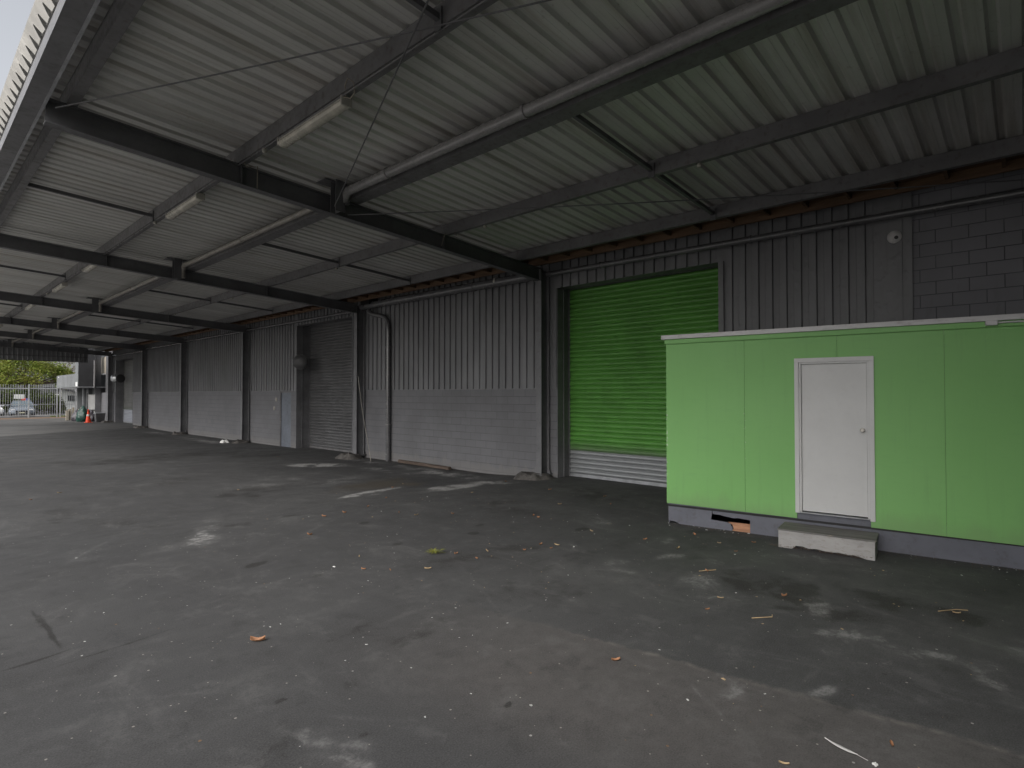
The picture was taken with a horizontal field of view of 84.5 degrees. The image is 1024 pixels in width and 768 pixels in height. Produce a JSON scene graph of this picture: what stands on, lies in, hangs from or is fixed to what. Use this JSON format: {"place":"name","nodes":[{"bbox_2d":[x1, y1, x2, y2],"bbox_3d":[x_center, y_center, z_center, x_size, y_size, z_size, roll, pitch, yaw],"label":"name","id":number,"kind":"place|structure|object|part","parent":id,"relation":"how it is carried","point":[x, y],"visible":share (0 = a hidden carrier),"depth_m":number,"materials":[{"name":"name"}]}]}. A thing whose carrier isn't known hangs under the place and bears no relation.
{"place":"outdoors","nodes":[
{"label":"outdoors","id":0,"kind":"place"},
{"bbox_2d":[0,417,65,418],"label":"soil strip","id":1,"kind":"object","parent":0,"point":[33,418],"visible":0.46,"depth_m":47.34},
{"bbox_2d":[0,384,29,417],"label":"metal gate","id":2,"kind":"structure","parent":1,"relation":"on","point":[20,404],"depth_m":48.28,"materials":[{"name":"grey metal"}]},
{"bbox_2d":[30,384,57,416],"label":"metal gate","id":3,"kind":"structure","parent":1,"relation":"on","point":[45,404],"depth_m":49.78,"materials":[{"name":"grey metal"}]},
{"bbox_2d":[59,388,76,416],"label":"metal gate","id":4,"kind":"structure","parent":1,"relation":"on","point":[60,415],"depth_m":50.90,"materials":[{"name":"grey metal"}]},
{"bbox_2d":[0,415,65,417],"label":"road","id":5,"kind":"structure","parent":0,"point":[26,416],"depth_m":51.63,"materials":[{"name":"grey asphalt"}]},
{"bbox_2d":[0,405,4,415],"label":"parked car","id":6,"kind":"object","parent":5,"relation":"on","point":[2,411],"visible":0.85,"depth_m":50.90,"materials":[{"name":"white paint"}]},
{"bbox_2d":[14,394,23,416],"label":"road sign","id":7,"kind":"object","parent":5,"relation":"on","point":[18,396],"visible":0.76,"depth_m":50.11,"materials":[{"name":"white metal"}]},
{"bbox_2d":[6,400,36,415],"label":"parked car","id":8,"kind":"object","parent":5,"relation":"on","point":[31,411],"visible":0.73,"depth_m":51.26,"materials":[{"name":"silver metal"}]},
{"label":"windows","id":9,"kind":"part","parent":8,"relation":"part of","materials":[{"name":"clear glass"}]},
{"bbox_2d":[0,0,74,394],"label":"sky","id":10,"kind":"structure","parent":0,"point":[14,14],"materials":[{"name":"white"}]},
{"bbox_2d":[0,418,123,426],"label":"asphalt drive","id":11,"kind":"structure","parent":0,"point":[31,422],"depth_m":40.58,"materials":[{"name":"grey asphalt"}]},
{"bbox_2d":[66,407,78,419],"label":"stacked boards","id":12,"kind":"object","parent":11,"relation":"on","point":[68,414],"visible":0.49,"depth_m":43.95,"materials":[{"name":"beige wood"}]},
{"bbox_2d":[71,409,77,420],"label":"rubbish bag","id":13,"kind":"object","parent":11,"relation":"on","point":[73,417],"visible":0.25,"depth_m":42.49,"materials":[{"name":"grey plastic"}]},
{"bbox_2d":[76,405,89,421],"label":"rubbish bag","id":14,"kind":"object","parent":11,"relation":"on","point":[81,414],"visible":0.78,"depth_m":41.74,"materials":[{"name":"green plastic"}]},
{"bbox_2d":[84,409,92,422],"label":"traffic cone","id":15,"kind":"object","parent":11,"relation":"on","point":[88,419],"visible":1,"depth_m":40.39,"materials":[{"name":"orange plastic"}]},
{"bbox_2d":[89,410,94,421],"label":"rubbish bag","id":16,"kind":"object","parent":11,"relation":"on","point":[92,415],"visible":0.43,"depth_m":42.12,"materials":[{"name":"grey plastic"}]},
{"bbox_2d":[0,423,136,436],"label":"concrete apron","id":17,"kind":"object","parent":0,"point":[15,431],"visible":0.91,"depth_m":33.74,"materials":[{"name":"grey concrete"}]},
{"bbox_2d":[94,413,104,421],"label":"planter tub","id":18,"kind":"object","parent":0,"point":[99,417],"visible":0.89,"depth_m":41.43,"materials":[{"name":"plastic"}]},
{"bbox_2d":[0,410,1023,767],"bbox_3d":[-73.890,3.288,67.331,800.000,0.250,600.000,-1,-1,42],"label":"ground","id":19,"kind":"structure","parent":0,"point":[188,564],"depth_m":4.84,"materials":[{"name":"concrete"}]},
{"bbox_2d":[1,387,19,411],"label":"shrub","id":20,"kind":"object","parent":19,"relation":"on","point":[7,397],"visible":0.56,"depth_m":57.21,"materials":[{"name":"green plant"}]},
{"bbox_2d":[6,386,44,412],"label":"shrub","id":21,"kind":"object","parent":19,"relation":"on","point":[31,392],"visible":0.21,"depth_m":59.15,"materials":[{"name":"green plant"}]},
{"bbox_2d":[0,360,74,390],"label":"tree","id":22,"kind":"object","parent":19,"relation":"on","point":[8,369],"visible":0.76,"depth_m":60.26,"materials":[{"name":"green plant"}]},
{"bbox_2d":[32,390,62,412],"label":"shrub","id":23,"kind":"object","parent":19,"relation":"on","point":[48,400],"visible":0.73,"depth_m":59.78,"materials":[{"name":"green plant"}]},
{"bbox_2d":[43,401,67,412],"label":"shrub","id":24,"kind":"object","parent":19,"relation":"on","point":[63,406],"visible":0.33,"depth_m":61.06,"materials":[{"name":"green plant"}]},
{"bbox_2d":[37,361,74,391],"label":"tree","id":25,"kind":"object","parent":19,"relation":"on","point":[65,368],"visible":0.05,"depth_m":71.15,"materials":[{"name":"green plant"}]},
{"bbox_2d":[43,386,76,410],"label":"white house","id":26,"kind":"structure","parent":19,"relation":"on","point":[64,396],"depth_m":67.67,"materials":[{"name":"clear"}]},
{"bbox_2d":[68,395,74,400],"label":"window","id":27,"kind":"structure","parent":26,"relation":"in","point":[72,397],"depth_m":67.88,"materials":[{"name":"glass"}]},
{"bbox_2d":[57,348,113,412],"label":"office block","id":28,"kind":"structure","parent":19,"relation":"on","point":[82,379],"depth_m":43.02,"materials":[{"name":"paint"}]},
{"bbox_2d":[133,426,148,427],"bbox_3d":[-23.196,2.685,35.242,0.721,0.184,0.843,-1,-1,42],"label":"column footing","id":29,"kind":"object","parent":19,"relation":"on","point":[140,427],"depth_m":35.05,"materials":[{"name":"concrete"}]},
{"bbox_2d":[171,431,187,434],"bbox_3d":[-17.975,2.651,30.474,0.790,0.200,0.878,-1,-1,42],"label":"column footing","id":30,"kind":"object","parent":19,"relation":"on","point":[178,433],"depth_m":30.23,"materials":[{"name":"concrete"}]},
{"bbox_2d":[231,439,250,443],"bbox_3d":[-12.076,2.546,25.061,0.731,0.193,0.848,-1,-1,42],"label":"column footing","id":31,"kind":"object","parent":19,"relation":"on","point":[237,441],"depth_m":24.85,"materials":[{"name":"concrete"}]},
{"bbox_2d":[250,635,264,640],"bbox_3d":[-2.059,2.060,4.560,0.115,0.044,0.041,0,-1,-8],"label":"fallen leaf","id":32,"kind":"object","parent":19,"relation":"on","point":[252,638],"visible":1,"depth_m":4.57,"materials":[{"name":"brown plant"}]},
{"bbox_2d":[335,452,361,459],"bbox_3d":[-5.468,2.403,18.880,1.077,0.228,0.785,-1,-1,42],"label":"column footing","id":33,"kind":"object","parent":19,"relation":"on","point":[347,456],"depth_m":18.59,"materials":[{"name":"concrete"}]},
{"bbox_2d":[358,377,370,460],"bbox_3d":[-4.793,1.099,18.300,0.036,2.720,1.220,1,-1,-35],"label":"leaning rod","id":34,"kind":"object","parent":19,"relation":"on","point":[363,418],"visible":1,"depth_m":18.33,"materials":[{"name":"grey metal"}]},
{"bbox_2d":[398,459,450,469],"bbox_3d":[-2.641,2.389,16.726,2.502,0.098,0.119,-1,-2,45],"label":"timber plank","id":35,"kind":"object","parent":19,"relation":"on","point":[425,464],"visible":1,"depth_m":16.58,"materials":[{"name":"brown wood"}]},
{"bbox_2d":[427,548,444,552],"bbox_3d":[-0.964,2.094,7.086,0.280,0.067,0.216,0,-1,-3],"label":"green sprig","id":36,"kind":"object","parent":19,"relation":"on","point":[434,549],"visible":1,"depth_m":7.08,"materials":[{"name":"green plant"}]},
{"bbox_2d":[65,496,962,746],"bbox_3d":[-0.484,2.124,6.225,8.537,0.035,7.411,-1,-1,42],"label":"debris","id":37,"kind":"object","parent":19,"relation":"on","point":[458,637],"visible":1,"depth_m":4.56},
{"bbox_2d":[513,471,553,480],"bbox_3d":[0.539,2.205,13.570,1.066,0.191,0.753,-1,-1,42],"label":"column footing","id":38,"kind":"object","parent":19,"relation":"on","point":[524,475],"depth_m":13.38,"materials":[{"name":"concrete"}]},
{"bbox_2d":[95,169,1023,486],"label":"warehouse","id":39,"kind":"structure","parent":19,"relation":"on","point":[463,381],"depth_m":13.64,"materials":[{"name":"paint"}]},
{"bbox_2d":[110,374,116,382],"bbox_3d":[-27.938,-0.388,39.607,0.584,0.580,0.285,0,-1,7],"label":"convex mirror","id":40,"kind":"object","parent":39,"relation":"attached to","point":[112,378],"visible":0.86,"depth_m":39.49,"materials":[{"name":"metal"}]},
{"bbox_2d":[115,374,124,382],"bbox_3d":[-27.322,-0.384,39.266,0.285,0.580,0.584,-1,-1,32],"label":"convex mirror","id":41,"kind":"object","parent":39,"relation":"attached to","point":[119,378],"visible":1,"depth_m":39.18,"materials":[{"name":"metal"}]},
{"bbox_2d":[111,351,141,356],"bbox_3d":[-26.169,-2.055,38.281,8.060,0.134,0.124,-1,-1,42],"label":"wall pipe","id":42,"kind":"object","parent":39,"relation":"attached to","point":[126,353],"depth_m":38.30,"materials":[{"name":"grey metal"}]},
{"bbox_2d":[122,359,132,422],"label":"roller door","id":43,"kind":"structure","parent":39,"relation":"in","point":[128,364],"depth_m":40.33,"materials":[{"name":"metal"}]},
{"bbox_2d":[145,343,179,349],"bbox_3d":[-20.479,-2.232,33.095,6.860,0.134,0.124,-1,-1,42],"label":"wall pipe","id":44,"kind":"object","parent":39,"relation":"attached to","point":[162,346],"depth_m":33.04,"materials":[{"name":"grey metal"}]},
{"bbox_2d":[184,332,240,341],"bbox_3d":[-14.900,-2.348,28.009,7.760,0.134,0.124,-1,-1,42],"label":"wall pipe","id":45,"kind":"object","parent":39,"relation":"attached to","point":[224,334],"depth_m":27.85,"materials":[{"name":"grey metal"}]},
{"bbox_2d":[280,391,290,446],"bbox_3d":[-9.254,1.448,23.073,1.000,2.290,0.120,-1,-1,42],"label":"service door","id":46,"kind":"structure","parent":39,"relation":"in","point":[285,396],"depth_m":23.13,"materials":[{"name":"grey metal"}]},
{"bbox_2d":[246,311,350,330],"bbox_3d":[-8.546,-2.457,22.216,8.960,0.134,0.124,-1,-1,42],"label":"wall pipe","id":47,"kind":"object","parent":39,"relation":"attached to","point":[303,320],"depth_m":21.82,"materials":[{"name":"grey metal"}]},
{"bbox_2d":[293,355,307,368],"bbox_3d":[-8.259,-0.858,22.017,0.584,0.580,0.285,0,-1,2],"label":"convex mirror","id":48,"kind":"object","parent":39,"relation":"attached to","point":[300,361],"visible":1,"depth_m":21.91,"materials":[{"name":"mirror"}]},
{"bbox_2d":[308,319,351,452],"bbox_3d":[-6.598,-0.002,21.612,4.270,5.105,0.520,-1,-1,42],"label":"roller door","id":49,"kind":"structure","parent":39,"relation":"in","point":[330,363],"depth_m":21.73,"materials":[{"name":"grey metal"}]},
{"bbox_2d":[361,298,391,460],"bbox_3d":[-4.446,-0.189,18.410,1.270,5.331,0.365,-1,-1,42],"label":"downpipe","id":50,"kind":"object","parent":39,"relation":"attached to","point":[388,346],"visible":0.82,"depth_m":18.05,"materials":[{"name":"black plastic"}]},
{"bbox_2d":[359,275,533,309],"bbox_3d":[-2.205,-2.642,16.409,7.761,0.277,0.264,-1,-1,42],"label":"wall pipe","id":51,"kind":"object","parent":39,"relation":"attached to","point":[479,285],"depth_m":15.90,"materials":[{"name":"grey metal"}]},
{"bbox_2d":[0,0,1023,475],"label":"canopy","id":52,"kind":"object","parent":39,"relation":"attached to","point":[808,98],"visible":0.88,"depth_m":7.69,"materials":[{"name":"metal"}]},
{"bbox_2d":[25,304,36,309],"bbox_3d":[-18.361,-2.962,21.479,1.604,0.121,0.147,-1,-1,42],"label":"tube lamp","id":53,"kind":"object","parent":52,"relation":"attached to","point":[29,307],"visible":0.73,"depth_m":21.42,"materials":[{"name":"white plastic"}]},
{"bbox_2d":[32,328,44,338],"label":"overhead pipe","id":54,"kind":"object","parent":52,"relation":"attached to","point":[35,331],"visible":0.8,"depth_m":30.09,"materials":[{"name":"grey metal"}]},
{"bbox_2d":[52,282,67,292],"bbox_3d":[-14.223,-3.033,17.706,1.604,0.121,0.147,-1,-1,42],"label":"tube lamp","id":55,"kind":"object","parent":52,"relation":"attached to","point":[61,286],"visible":1,"depth_m":17.45,"materials":[{"name":"white plastic"}]},
{"bbox_2d":[57,311,83,328],"bbox_3d":[-18.314,-2.820,23.633,7.595,0.385,0.134,-1,-1,42],"label":"overhead pipe","id":56,"kind":"object","parent":52,"relation":"attached to","point":[67,317],"visible":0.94,"depth_m":24.64,"materials":[{"name":"grey metal"}]},
{"bbox_2d":[83,265,97,271],"bbox_3d":[-10.935,-3.089,14.708,1.604,0.121,0.147,-1,-1,42],"label":"tube lamp","id":57,"kind":"object","parent":52,"relation":"attached to","point":[88,268],"visible":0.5,"depth_m":14.85,"materials":[{"name":"white plastic"}]},
{"bbox_2d":[98,276,160,311],"bbox_3d":[-12.107,-2.926,17.974,8.595,0.385,0.134,-1,-1,42],"label":"overhead pipe","id":58,"kind":"object","parent":52,"relation":"attached to","point":[134,287],"visible":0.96,"depth_m":18.24,"materials":[{"name":"grey metal"}]},
{"bbox_2d":[165,192,204,219],"bbox_3d":[-5.874,-3.176,10.094,1.604,0.121,0.147,-1,-1,42],"label":"tube lamp","id":59,"kind":"object","parent":52,"relation":"attached to","point":[188,204],"visible":1,"depth_m":9.95,"materials":[{"name":"white plastic"}]},
{"bbox_2d":[0,0,487,323],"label":"beam","id":60,"kind":"structure","parent":52,"relation":"attached to","point":[407,52],"depth_m":6.51,"materials":[{"name":"grey metal"}]},
{"bbox_2d":[181,208,312,277],"bbox_3d":[-5.882,-3.033,12.298,7.645,0.385,0.134,-1,-1,42],"label":"overhead pipe","id":61,"kind":"object","parent":52,"relation":"attached to","point":[280,222],"visible":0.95,"depth_m":12.01,"materials":[{"name":"grey metal"}]},
{"bbox_2d":[244,162,257,188],"bbox_3d":[-3.915,-3.134,8.390,0.074,0.342,0.315,0,-1,12],"label":"cable","id":62,"kind":"object","parent":52,"relation":"hanging from","point":[257,172],"visible":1,"depth_m":8.53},
{"bbox_2d":[55,0,551,107],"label":"bracing rod","id":63,"kind":"object","parent":52,"relation":"attached to","point":[477,16],"visible":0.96,"depth_m":5.38,"materials":[{"name":"metal"}]},
{"bbox_2d":[277,94,351,148],"bbox_3d":[-2.490,-3.234,7.008,1.604,0.121,0.147,-1,-1,42],"label":"tube lamp","id":64,"kind":"object","parent":52,"relation":"attached to","point":[341,105],"visible":0.94,"depth_m":6.87,"materials":[{"name":"white plastic"}]},
{"bbox_2d":[342,78,354,98],"bbox_3d":[-1.831,-3.312,6.330,0.098,0.153,0.288,1,-1,-31],"label":"cable","id":65,"kind":"object","parent":52,"relation":"hanging from","point":[345,88],"visible":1,"depth_m":6.30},
{"bbox_2d":[334,0,428,206],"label":"bracing rod","id":66,"kind":"object","parent":52,"relation":"attached to","point":[416,26],"visible":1,"depth_m":5.86,"materials":[{"name":"metal"}]},
{"bbox_2d":[343,0,795,205],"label":"overhead pipe","id":67,"kind":"object","parent":52,"relation":"attached to","point":[721,23],"visible":0.94,"depth_m":6.08,"materials":[{"name":"grey metal"}]},
{"bbox_2d":[348,179,1023,214],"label":"bracing rod","id":68,"kind":"object","parent":52,"relation":"attached to","point":[700,199],"visible":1,"depth_m":8.36,"materials":[{"name":"metal"}]},
{"bbox_2d":[566,266,718,486],"bbox_3d":[2.988,-0.156,12.736,4.180,4.810,0.520,-1,-1,42],"label":"roller door","id":69,"kind":"structure","parent":39,"relation":"in","point":[617,351],"depth_m":12.84,"materials":[{"name":"metal"}]},
{"bbox_2d":[546,188,1023,276],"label":"wall pipe","id":70,"kind":"object","parent":39,"relation":"attached to","point":[976,200],"depth_m":9.62,"materials":[{"name":"grey metal"}]},
{"bbox_2d":[887,231,901,243],"bbox_3d":[6.110,-2.352,9.001,0.200,0.200,0.072,-1,-1,42],"label":"vent cover","id":71,"kind":"object","parent":39,"relation":"attached to","point":[893,237],"visible":1,"depth_m":8.98,"materials":[{"name":"metal"}]},
{"bbox_2d":[336,493,982,767],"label":"debris","id":72,"kind":"object","parent":19,"relation":"on","point":[761,623],"visible":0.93,"depth_m":4.98,"materials":[{"name":"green plant"}]},
{"bbox_2d":[769,543,870,558],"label":"leaf litter","id":73,"kind":"object","parent":19,"relation":"on","point":[824,552],"visible":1,"depth_m":7.08,"materials":[{"name":"brown plant"}]},
{"bbox_2d":[777,522,878,560],"bbox_3d":[4.073,2.021,7.276,1.095,0.255,0.492,-1,-1,36],"label":"door step","id":74,"kind":"object","parent":19,"relation":"on","point":[849,542],"depth_m":7.12,"materials":[{"name":"grey concrete"}]},
{"bbox_2d":[661,313,1023,569],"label":"site cabin","id":75,"kind":"object","parent":19,"relation":"on","point":[905,437],"visible":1,"depth_m":7.35,"materials":[{"name":"green metal"}]},
{"bbox_2d":[794,356,875,521],"bbox_3d":[4.292,0.709,7.524,0.926,2.132,0.095,-1,-1,35],"label":"door","id":76,"kind":"structure","parent":75,"relation":"in","point":[835,434],"depth_m":7.52,"materials":[{"name":"white paint"}]},
{"bbox_2d":[825,738,867,760],"bbox_3d":[1.866,2.048,3.159,0.031,0.015,0.231,1,-1,-35],"label":"feather","id":77,"kind":"object","parent":19,"relation":"on","point":[843,748],"visible":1,"depth_m":3.16,"materials":[{"name":"white"}]},
{"bbox_2d":[672,523,1020,570],"bbox_3d":[4.148,2.134,7.401,4.428,0.010,0.361,-1,-1,35],"label":"debris","id":78,"kind":"object","parent":19,"relation":"on","point":[883,555],"visible":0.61,"depth_m":6.95,"materials":[{"name":"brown wood"}]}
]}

